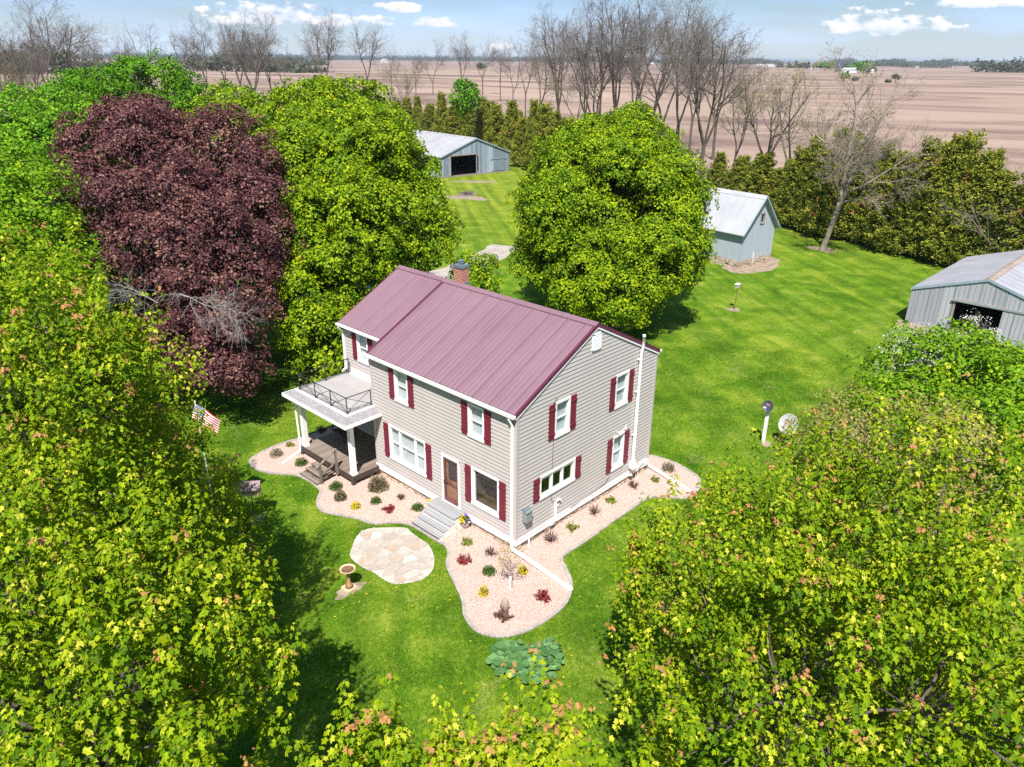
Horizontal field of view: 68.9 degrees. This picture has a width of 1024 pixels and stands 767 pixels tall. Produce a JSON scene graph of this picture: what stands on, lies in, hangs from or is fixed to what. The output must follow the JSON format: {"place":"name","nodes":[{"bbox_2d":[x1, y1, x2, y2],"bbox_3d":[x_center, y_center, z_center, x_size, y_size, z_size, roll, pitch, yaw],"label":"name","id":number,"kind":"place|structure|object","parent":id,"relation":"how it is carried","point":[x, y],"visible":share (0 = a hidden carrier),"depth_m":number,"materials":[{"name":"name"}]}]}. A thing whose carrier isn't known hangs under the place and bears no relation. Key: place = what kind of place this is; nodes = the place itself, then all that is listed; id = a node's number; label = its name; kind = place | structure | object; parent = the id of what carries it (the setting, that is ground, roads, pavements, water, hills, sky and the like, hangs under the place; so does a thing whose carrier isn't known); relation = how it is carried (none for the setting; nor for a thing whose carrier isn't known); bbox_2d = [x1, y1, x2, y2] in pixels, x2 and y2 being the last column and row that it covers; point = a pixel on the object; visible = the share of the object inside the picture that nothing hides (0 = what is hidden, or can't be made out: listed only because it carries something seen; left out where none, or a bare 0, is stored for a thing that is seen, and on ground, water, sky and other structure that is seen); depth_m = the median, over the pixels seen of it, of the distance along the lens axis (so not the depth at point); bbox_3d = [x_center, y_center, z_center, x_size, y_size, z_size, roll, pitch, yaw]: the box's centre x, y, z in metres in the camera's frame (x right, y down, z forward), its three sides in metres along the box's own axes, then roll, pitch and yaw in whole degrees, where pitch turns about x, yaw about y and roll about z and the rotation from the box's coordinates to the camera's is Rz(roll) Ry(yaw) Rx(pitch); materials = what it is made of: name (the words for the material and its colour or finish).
{"place":"outdoors","nodes":[
{"label":"outdoors","id":0,"kind":"place"},
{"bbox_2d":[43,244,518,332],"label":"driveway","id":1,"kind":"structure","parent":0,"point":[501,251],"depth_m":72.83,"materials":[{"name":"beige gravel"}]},
{"bbox_2d":[350,527,434,583],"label":"flagstone patio","id":2,"kind":"structure","parent":0,"point":[398,555],"depth_m":28.93,"materials":[{"name":"beige stone"}]},
{"bbox_2d":[0,162,1023,766],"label":"lawn","id":3,"kind":"structure","parent":0,"point":[848,294],"depth_m":34.82,"materials":[{"name":"green plant"}]},
{"bbox_2d":[0,79,125,260],"bbox_3d":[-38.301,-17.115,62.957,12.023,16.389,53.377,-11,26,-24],"label":"green tree","id":4,"kind":"object","parent":3,"relation":"on","point":[28,126],"visible":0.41,"depth_m":48.43,"materials":[{"name":"green plant"}]},
{"bbox_2d":[0,142,136,349],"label":"green tree","id":5,"kind":"object","parent":3,"relation":"on","point":[29,198],"visible":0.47,"depth_m":33.91,"materials":[{"name":"green plant"}]},
{"bbox_2d":[0,219,277,699],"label":"foreground maple","id":6,"kind":"object","parent":3,"relation":"on","point":[74,340],"visible":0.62,"depth_m":16.67,"materials":[{"name":"green plant"}]},
{"bbox_2d":[0,408,307,766],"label":"foreground maple","id":7,"kind":"object","parent":3,"relation":"on","point":[154,631],"visible":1,"depth_m":10.97,"materials":[{"name":"green plant"}]},
{"bbox_2d":[19,90,308,397],"bbox_3d":[-18.828,-7.368,41.518,15.085,16.278,18.462,-1,24,-2],"label":"purple maple","id":8,"kind":"object","parent":3,"relation":"on","point":[215,205],"visible":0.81,"depth_m":38.72,"materials":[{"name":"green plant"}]},
{"bbox_2d":[173,78,296,167],"bbox_3d":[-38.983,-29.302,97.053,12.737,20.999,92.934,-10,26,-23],"label":"maple","id":9,"kind":"object","parent":3,"relation":"on","point":[251,101],"visible":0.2,"depth_m":58.94,"materials":[{"name":"green plant"}]},
{"bbox_2d":[253,73,465,383],"bbox_3d":[-11.777,-10.892,48.473,18.614,17.064,16.502,21,31,39],"label":"tall maple","id":10,"kind":"object","parent":3,"relation":"on","point":[352,155],"visible":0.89,"depth_m":43.81,"materials":[{"name":"green plant"}]},
{"bbox_2d":[240,642,653,766],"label":"foreground maple","id":11,"kind":"object","parent":3,"relation":"on","point":[438,747],"visible":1,"depth_m":10.79,"materials":[{"name":"green plant"}]},
{"bbox_2d":[413,130,510,177],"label":"barn","id":12,"kind":"structure","parent":3,"relation":"on","point":[458,155],"depth_m":124.42,"materials":[{"name":"metal"}]},
{"bbox_2d":[252,426,697,635],"bbox_3d":[-1.698,4.143,34.768,17.889,0.050,14.481,21,31,39],"label":"gravel bed","id":13,"kind":"object","parent":3,"relation":"on","point":[526,609],"visible":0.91,"depth_m":30.05,"materials":[{"name":"beige gravel"}]},
{"bbox_2d":[249,426,700,637],"bbox_3d":[-1.702,4.138,34.762,18.029,0.092,14.617,21,31,39],"label":"edging","id":14,"kind":"object","parent":3,"relation":"on","point":[533,626],"visible":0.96,"depth_m":30.24,"materials":[{"name":"stone"}]},
{"bbox_2d":[445,240,504,293],"bbox_3d":[-2.832,-6.370,50.309,3.720,7.261,7.779,-5,24,-12],"label":"tree","id":15,"kind":"object","parent":3,"relation":"on","point":[477,272],"visible":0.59,"depth_m":47.52,"materials":[{"name":"green plant"}]},
{"bbox_2d":[281,259,692,590],"bbox_3d":[-1.219,-0.004,32.689,16.245,9.510,11.945,21,31,39],"label":"farmhouse","id":16,"kind":"object","parent":3,"relation":"on","point":[499,417],"visible":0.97,"depth_m":30.80,"materials":[{"name":"beige plastic"}]},
{"bbox_2d":[393,369,408,406],"bbox_3d":[-4.619,0.143,31.362,0.920,1.492,0.195,21,31,39],"label":"window","id":17,"kind":"structure","parent":16,"relation":"in","point":[400,386],"depth_m":31.49,"materials":[{"name":"white glass"}]},
{"bbox_2d":[388,424,426,477],"bbox_3d":[-4.233,2.770,32.662,2.510,1.722,0.965,21,31,39],"label":"window","id":18,"kind":"structure","parent":16,"relation":"in","point":[407,448],"depth_m":32.53,"materials":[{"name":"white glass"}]},
{"bbox_2d":[445,459,456,501],"bbox_3d":[-2.444,4.023,30.856,0.890,2.110,0.100,21,31,39],"label":"inner door","id":19,"kind":"structure","parent":16,"relation":"in","point":[451,476],"depth_m":30.93,"materials":[{"name":"brown wood"}]},
{"bbox_2d":[467,402,483,443],"bbox_3d":[-1.337,1.477,28.538,0.920,1.442,0.195,21,31,39],"label":"window","id":20,"kind":"structure","parent":16,"relation":"in","point":[476,418],"depth_m":28.65,"materials":[{"name":"white glass"}]},
{"bbox_2d":[471,466,498,518],"bbox_3d":[-0.755,4.139,29.651,1.570,1.742,0.965,21,31,39],"label":"window","id":21,"kind":"structure","parent":16,"relation":"in","point":[484,487],"depth_m":30.08,"materials":[{"name":"white glass"}]},
{"bbox_2d":[539,457,575,500],"bbox_3d":[1.503,3.673,30.085,0.965,1.062,2.200,21,31,39],"label":"window","id":22,"kind":"structure","parent":16,"relation":"in","point":[563,477],"depth_m":30.18,"materials":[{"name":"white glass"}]},
{"bbox_2d":[554,395,570,438],"bbox_3d":[1.914,1.285,28.887,0.195,1.542,0.930,21,31,39],"label":"window","id":23,"kind":"structure","parent":16,"relation":"in","point":[562,418],"depth_m":29.00,"materials":[{"name":"white glass"}]},
{"bbox_2d":[611,431,624,471],"bbox_3d":[4.587,2.960,32.705,0.195,1.702,0.890,21,31,39],"label":"window","id":24,"kind":"structure","parent":16,"relation":"in","point":[618,448],"depth_m":32.84,"materials":[{"name":"white glass"}]},
{"bbox_2d":[614,370,629,409],"bbox_3d":[4.587,0.240,31.499,0.195,1.552,0.950,21,31,39],"label":"window","id":25,"kind":"structure","parent":16,"relation":"in","point":[622,384],"depth_m":31.62,"materials":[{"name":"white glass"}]},
{"bbox_2d":[508,116,528,164],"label":"cedar","id":26,"kind":"object","parent":3,"relation":"on","point":[518,143],"visible":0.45,"depth_m":131.76,"materials":[{"name":"green plant"}]},
{"bbox_2d":[485,636,564,687],"bbox_3d":[0.435,8.768,23.729,2.509,0.400,2.109,4,24,8],"label":"rhubarb patch","id":27,"kind":"object","parent":3,"relation":"on","point":[503,650],"visible":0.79,"depth_m":23.65,"materials":[{"name":"green plant"}]},
{"bbox_2d":[520,98,543,167],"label":"cedar","id":28,"kind":"object","parent":3,"relation":"on","point":[534,126],"visible":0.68,"depth_m":126.30,"materials":[{"name":"green plant"}]},
{"bbox_2d":[505,99,719,331],"bbox_3d":[7.101,-11.473,52.353,15.304,15.591,15.784,21,31,39],"label":"round maple","id":29,"kind":"object","parent":3,"relation":"on","point":[586,162],"visible":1,"depth_m":48.51,"materials":[{"name":"green plant"}]},
{"bbox_2d":[704,151,729,186],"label":"cedar","id":30,"kind":"object","parent":3,"relation":"on","point":[719,165],"visible":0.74,"depth_m":111.56,"materials":[{"name":"green plant"}]},
{"bbox_2d":[675,182,780,268],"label":"barn","id":31,"kind":"structure","parent":3,"relation":"on","point":[746,224],"depth_m":69.44,"materials":[{"name":"metal"}]},
{"bbox_2d":[718,154,757,192],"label":"cedar","id":32,"kind":"object","parent":3,"relation":"on","point":[737,172],"visible":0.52,"depth_m":102.66,"materials":[{"name":"green plant"}]},
{"bbox_2d":[722,257,779,273],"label":"dirt patch","id":33,"kind":"object","parent":3,"relation":"on","point":[772,264],"visible":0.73,"depth_m":69.33,"materials":[{"name":"beige gravel"}]},
{"bbox_2d":[735,151,778,197],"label":"cedar","id":34,"kind":"object","parent":3,"relation":"on","point":[761,165],"visible":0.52,"depth_m":94.53,"materials":[{"name":"green plant"}]},
{"bbox_2d":[771,144,810,229],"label":"cedar","id":35,"kind":"object","parent":3,"relation":"on","point":[791,175],"visible":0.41,"depth_m":84.79,"materials":[{"name":"green plant"}]},
{"bbox_2d":[780,133,826,229],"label":"cedar","id":36,"kind":"object","parent":3,"relation":"on","point":[812,156],"visible":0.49,"depth_m":82.68,"materials":[{"name":"green plant"}]},
{"bbox_2d":[598,361,1023,766],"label":"foreground maple","id":37,"kind":"object","parent":3,"relation":"on","point":[784,724],"visible":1,"depth_m":14.38,"materials":[{"name":"green plant"}]},
{"bbox_2d":[794,146,838,233],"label":"cedar","id":38,"kind":"object","parent":3,"relation":"on","point":[811,190],"visible":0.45,"depth_m":81.11,"materials":[{"name":"green plant"}]},
{"bbox_2d":[739,47,899,158],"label":"budding tree","id":39,"kind":"object","parent":3,"relation":"on","point":[789,126],"visible":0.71,"depth_m":89.28,"materials":[{"name":"grey plant"}]},
{"bbox_2d":[798,123,861,236],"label":"cedar","id":40,"kind":"object","parent":3,"relation":"on","point":[826,200],"visible":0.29,"depth_m":79.92,"materials":[{"name":"green plant"}]},
{"bbox_2d":[818,131,868,237],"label":"cedar","id":41,"kind":"object","parent":3,"relation":"on","point":[835,202],"visible":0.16,"depth_m":78.85,"materials":[{"name":"green plant"}]},
{"bbox_2d":[820,150,880,243],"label":"cedar","id":42,"kind":"object","parent":3,"relation":"on","point":[852,209],"visible":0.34,"depth_m":78.40,"materials":[{"name":"green plant"}]},
{"bbox_2d":[774,38,949,250],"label":"dead tree","id":43,"kind":"object","parent":3,"relation":"on","point":[855,164],"visible":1,"depth_m":70.25,"materials":[{"name":"grey wood"}]},
{"bbox_2d":[847,138,898,244],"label":"cedar","id":44,"kind":"object","parent":3,"relation":"on","point":[882,165],"visible":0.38,"depth_m":76.15,"materials":[{"name":"green plant"}]},
{"bbox_2d":[853,148,909,245],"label":"cedar","id":45,"kind":"object","parent":3,"relation":"on","point":[883,207],"visible":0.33,"depth_m":75.02,"materials":[{"name":"green plant"}]},
{"bbox_2d":[860,155,928,252],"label":"cedar","id":46,"kind":"object","parent":3,"relation":"on","point":[884,223],"visible":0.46,"depth_m":73.90,"materials":[{"name":"green plant"}]},
{"bbox_2d":[767,380,1023,602],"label":"budding tree","id":47,"kind":"object","parent":3,"relation":"on","point":[846,414],"visible":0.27,"depth_m":24.58,"materials":[{"name":"green plant"}]},
{"bbox_2d":[879,135,942,256],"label":"cedar","id":48,"kind":"object","parent":3,"relation":"on","point":[926,151],"visible":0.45,"depth_m":72.13,"materials":[{"name":"green plant"}]},
{"bbox_2d":[884,150,949,261],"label":"cedar","id":49,"kind":"object","parent":3,"relation":"on","point":[933,171],"visible":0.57,"depth_m":71.26,"materials":[{"name":"green plant"}]},
{"bbox_2d":[826,317,1023,541],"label":"green tree","id":50,"kind":"object","parent":3,"relation":"on","point":[1002,389],"visible":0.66,"depth_m":29.59,"materials":[{"name":"green plant"}]},
{"bbox_2d":[906,133,972,258],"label":"cedar","id":51,"kind":"object","parent":3,"relation":"on","point":[951,150],"visible":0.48,"depth_m":69.60,"materials":[{"name":"green plant"}]},
{"bbox_2d":[915,128,987,263],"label":"cedar","id":52,"kind":"object","parent":3,"relation":"on","point":[970,147],"visible":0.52,"depth_m":68.33,"materials":[{"name":"green plant"}]},
{"bbox_2d":[919,161,992,264],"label":"cedar","id":53,"kind":"object","parent":3,"relation":"on","point":[974,180],"visible":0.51,"depth_m":68.85,"materials":[{"name":"green plant"}]},
{"bbox_2d":[905,250,1023,347],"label":"barn","id":54,"kind":"structure","parent":3,"relation":"on","point":[989,286],"depth_m":53.47,"materials":[{"name":"grey metal"}]},
{"bbox_2d":[996,311,1023,347],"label":"sliding door","id":55,"kind":"structure","parent":54,"relation":"in","point":[1011,325],"depth_m":50.60,"materials":[{"name":"grey metal"}]},
{"bbox_2d":[947,146,1007,263],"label":"cedar","id":56,"kind":"object","parent":3,"relation":"on","point":[995,159],"visible":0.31,"depth_m":67.12,"materials":[{"name":"green plant"}]},
{"bbox_2d":[932,180,1023,250],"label":"tree","id":57,"kind":"object","parent":3,"relation":"on","point":[980,230],"visible":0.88,"depth_m":65.08,"materials":[{"name":"grey plant"}]},
{"bbox_2d":[938,168,1022,264],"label":"cedar","id":58,"kind":"object","parent":3,"relation":"on","point":[993,192],"visible":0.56,"depth_m":66.88,"materials":[{"name":"green plant"}]},
{"bbox_2d":[971,184,1020,255],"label":"cedar","id":59,"kind":"object","parent":3,"relation":"on","point":[1011,191],"visible":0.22,"depth_m":65.78,"materials":[{"name":"green plant"}]},
{"bbox_2d":[976,173,1023,254],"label":"cedar","id":60,"kind":"object","parent":3,"relation":"on","point":[1009,231],"visible":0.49,"depth_m":64.64,"materials":[{"name":"green plant"}]},
{"bbox_2d":[983,208,1023,253],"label":"cedar","id":61,"kind":"object","parent":3,"relation":"on","point":[1017,241],"visible":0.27,"depth_m":64.02,"materials":[{"name":"green plant"}]},
{"bbox_2d":[0,58,1023,186],"bbox_3d":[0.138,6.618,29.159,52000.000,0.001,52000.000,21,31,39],"label":"ground","id":62,"kind":"structure","parent":0,"point":[953,100],"depth_m":396.37,"materials":[{"name":"soil"}]},
{"bbox_2d":[0,51,43,100],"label":"budding tree","id":63,"kind":"object","parent":62,"relation":"on","point":[18,81],"visible":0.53,"depth_m":178.72,"materials":[{"name":"grey plant"}]},
{"bbox_2d":[0,19,58,98],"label":"bare tree","id":64,"kind":"object","parent":62,"relation":"on","point":[34,68],"visible":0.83,"depth_m":183.45,"materials":[{"name":"grey plant"}]},
{"bbox_2d":[1,0,76,84],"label":"bare tree","id":65,"kind":"object","parent":62,"relation":"on","point":[26,35],"visible":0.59,"depth_m":198.40,"materials":[{"name":"grey plant"}]},
{"bbox_2d":[10,0,109,79],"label":"bare tree","id":66,"kind":"object","parent":62,"relation":"on","point":[63,43],"visible":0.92,"depth_m":190.39,"materials":[{"name":"grey plant"}]},
{"bbox_2d":[30,48,217,168],"bbox_3d":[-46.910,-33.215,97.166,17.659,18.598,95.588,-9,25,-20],"label":"green tree","id":67,"kind":"object","parent":62,"relation":"on","point":[117,82],"visible":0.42,"depth_m":59.09,"materials":[{"name":"green plant"}]},
{"bbox_2d":[0,42,365,73],"bbox_3d":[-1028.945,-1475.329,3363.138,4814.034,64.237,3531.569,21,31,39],"label":"distant woods","id":68,"kind":"object","parent":62,"relation":"on","point":[298,61],"visible":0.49,"depth_m":976.91,"materials":[{"name":"plant"}]},
{"bbox_2d":[171,13,214,98],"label":"bare tree","id":69,"kind":"object","parent":62,"relation":"on","point":[196,44],"visible":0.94,"depth_m":331.24,"materials":[{"name":"grey plant"}]},
{"bbox_2d":[208,7,257,85],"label":"bare tree","id":70,"kind":"object","parent":62,"relation":"on","point":[223,49],"visible":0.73,"depth_m":317.37,"materials":[{"name":"grey plant"}]},
{"bbox_2d":[211,15,285,91],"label":"bare tree","id":71,"kind":"object","parent":62,"relation":"on","point":[255,60],"visible":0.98,"depth_m":310.16,"materials":[{"name":"grey plant"}]},
{"bbox_2d":[232,4,278,93],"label":"bare tree","id":72,"kind":"object","parent":62,"relation":"on","point":[259,41],"visible":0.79,"depth_m":317.55,"materials":[{"name":"grey plant"}]},
{"bbox_2d":[291,7,347,75],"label":"bare tree","id":73,"kind":"object","parent":62,"relation":"on","point":[329,36],"visible":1,"depth_m":321.47,"materials":[{"name":"grey plant"}]},
{"bbox_2d":[342,9,393,79],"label":"bare tree","id":74,"kind":"object","parent":62,"relation":"on","point":[372,46],"visible":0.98,"depth_m":319.52,"materials":[{"name":"grey plant"}]},
{"bbox_2d":[375,59,425,98],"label":"budding tree","id":75,"kind":"object","parent":62,"relation":"on","point":[406,86],"visible":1,"depth_m":278.04,"materials":[{"name":"grey plant"}]},
{"bbox_2d":[416,103,435,131],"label":"cedar","id":76,"kind":"object","parent":62,"relation":"on","point":[429,114],"visible":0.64,"depth_m":181.93,"materials":[{"name":"green plant"}]},
{"bbox_2d":[432,90,448,132],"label":"cedar","id":77,"kind":"object","parent":62,"relation":"on","point":[441,109],"visible":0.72,"depth_m":174.44,"materials":[{"name":"green plant"}]},
{"bbox_2d":[439,102,463,134],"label":"cedar","id":78,"kind":"object","parent":62,"relation":"on","point":[451,123],"visible":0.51,"depth_m":167.76,"materials":[{"name":"green plant"}]},
{"bbox_2d":[447,77,482,121],"bbox_3d":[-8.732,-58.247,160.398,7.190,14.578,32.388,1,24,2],"label":"green tree","id":79,"kind":"object","parent":62,"relation":"on","point":[469,96],"visible":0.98,"depth_m":146.13,"materials":[{"name":"green plant"}]},
{"bbox_2d":[456,102,480,136],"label":"cedar","id":80,"kind":"object","parent":62,"relation":"on","point":[466,128],"visible":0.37,"depth_m":160.25,"materials":[{"name":"green plant"}]},
{"bbox_2d":[472,96,488,140],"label":"cedar","id":81,"kind":"object","parent":62,"relation":"on","point":[481,117],"visible":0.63,"depth_m":152.62,"materials":[{"name":"green plant"}]},
{"bbox_2d":[482,102,505,146],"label":"cedar","id":82,"kind":"object","parent":62,"relation":"on","point":[496,120],"visible":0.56,"depth_m":145.60,"materials":[{"name":"green plant"}]},
{"bbox_2d":[497,99,519,158],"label":"cedar","id":83,"kind":"object","parent":62,"relation":"on","point":[509,129],"visible":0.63,"depth_m":139.56,"materials":[{"name":"green plant"}]},
{"bbox_2d":[508,20,557,104],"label":"bare tree","id":84,"kind":"object","parent":62,"relation":"on","point":[539,81],"visible":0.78,"depth_m":212.89,"materials":[{"name":"grey plant"}]},
{"bbox_2d":[518,0,588,112],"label":"bare tree","id":85,"kind":"object","parent":62,"relation":"on","point":[547,59],"visible":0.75,"depth_m":191.75,"materials":[{"name":"grey plant"}]},
{"bbox_2d":[528,38,605,118],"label":"budding tree","id":86,"kind":"object","parent":62,"relation":"on","point":[558,85],"visible":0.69,"depth_m":189.65,"materials":[{"name":"grey plant"}]},
{"bbox_2d":[540,0,611,113],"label":"bare tree","id":87,"kind":"object","parent":62,"relation":"on","point":[566,35],"visible":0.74,"depth_m":169.81,"materials":[{"name":"grey plant"}]},
{"bbox_2d":[547,4,642,114],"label":"bare tree","id":88,"kind":"object","parent":62,"relation":"on","point":[612,66],"visible":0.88,"depth_m":164.92,"materials":[{"name":"grey plant"}]},
{"bbox_2d":[574,0,658,111],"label":"bare tree","id":89,"kind":"object","parent":62,"relation":"on","point":[614,94],"visible":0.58,"depth_m":170.45,"materials":[{"name":"grey plant"}]},
{"bbox_2d":[613,0,684,114],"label":"bare tree","id":90,"kind":"object","parent":62,"relation":"on","point":[645,27],"visible":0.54,"depth_m":171.50,"materials":[{"name":"grey plant"}]},
{"bbox_2d":[596,0,711,114],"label":"bare tree","id":91,"kind":"object","parent":62,"relation":"on","point":[638,83],"visible":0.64,"depth_m":164.75,"materials":[{"name":"grey plant"}]},
{"bbox_2d":[341,54,995,66],"bbox_3d":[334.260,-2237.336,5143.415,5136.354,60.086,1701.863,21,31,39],"label":"distant woods","id":92,"kind":"object","parent":62,"relation":"on","point":[898,62],"visible":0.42,"depth_m":4202.98,"materials":[{"name":"plant"}]},
{"bbox_2d":[617,0,730,137],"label":"bare tree","id":93,"kind":"object","parent":62,"relation":"on","point":[654,86],"visible":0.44,"depth_m":151.23,"materials":[{"name":"grey plant"}]},
{"bbox_2d":[641,0,733,132],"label":"bare tree","id":94,"kind":"object","parent":62,"relation":"on","point":[679,54],"visible":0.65,"depth_m":142.50,"materials":[{"name":"grey plant"}]},
{"bbox_2d":[648,7,740,159],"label":"bare tree","id":95,"kind":"object","parent":62,"relation":"on","point":[693,114],"visible":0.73,"depth_m":128.34,"materials":[{"name":"grey plant"}]},
{"bbox_2d":[662,11,760,159],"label":"bare tree","id":96,"kind":"object","parent":62,"relation":"on","point":[714,141],"visible":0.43,"depth_m":140.35,"materials":[{"name":"grey plant"}]},
{"bbox_2d":[656,1,770,174],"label":"bare tree","id":97,"kind":"object","parent":62,"relation":"on","point":[697,93],"visible":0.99,"depth_m":115.37,"materials":[{"name":"grey plant"}]},
{"bbox_2d":[699,54,790,164],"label":"budding tree","id":98,"kind":"object","parent":62,"relation":"on","point":[734,112],"visible":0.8,"depth_m":114.07,"materials":[{"name":"grey plant"}]},
{"bbox_2d":[728,59,839,154],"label":"budding tree","id":99,"kind":"object","parent":62,"relation":"on","point":[770,145],"visible":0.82,"depth_m":107.43,"materials":[{"name":"grey plant"}]},
{"bbox_2d":[895,56,1023,72],"bbox_3d":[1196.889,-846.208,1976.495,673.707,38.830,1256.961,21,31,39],"label":"distant woods","id":100,"kind":"object","parent":62,"relation":"on","point":[1013,66],"visible":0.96,"depth_m":1473.85,"materials":[{"name":"plant"}]},
{"bbox_2d":[0,0,1023,62],"label":"sky","id":101,"kind":"structure","parent":0,"point":[912,30],"materials":[{"name":"blue"}]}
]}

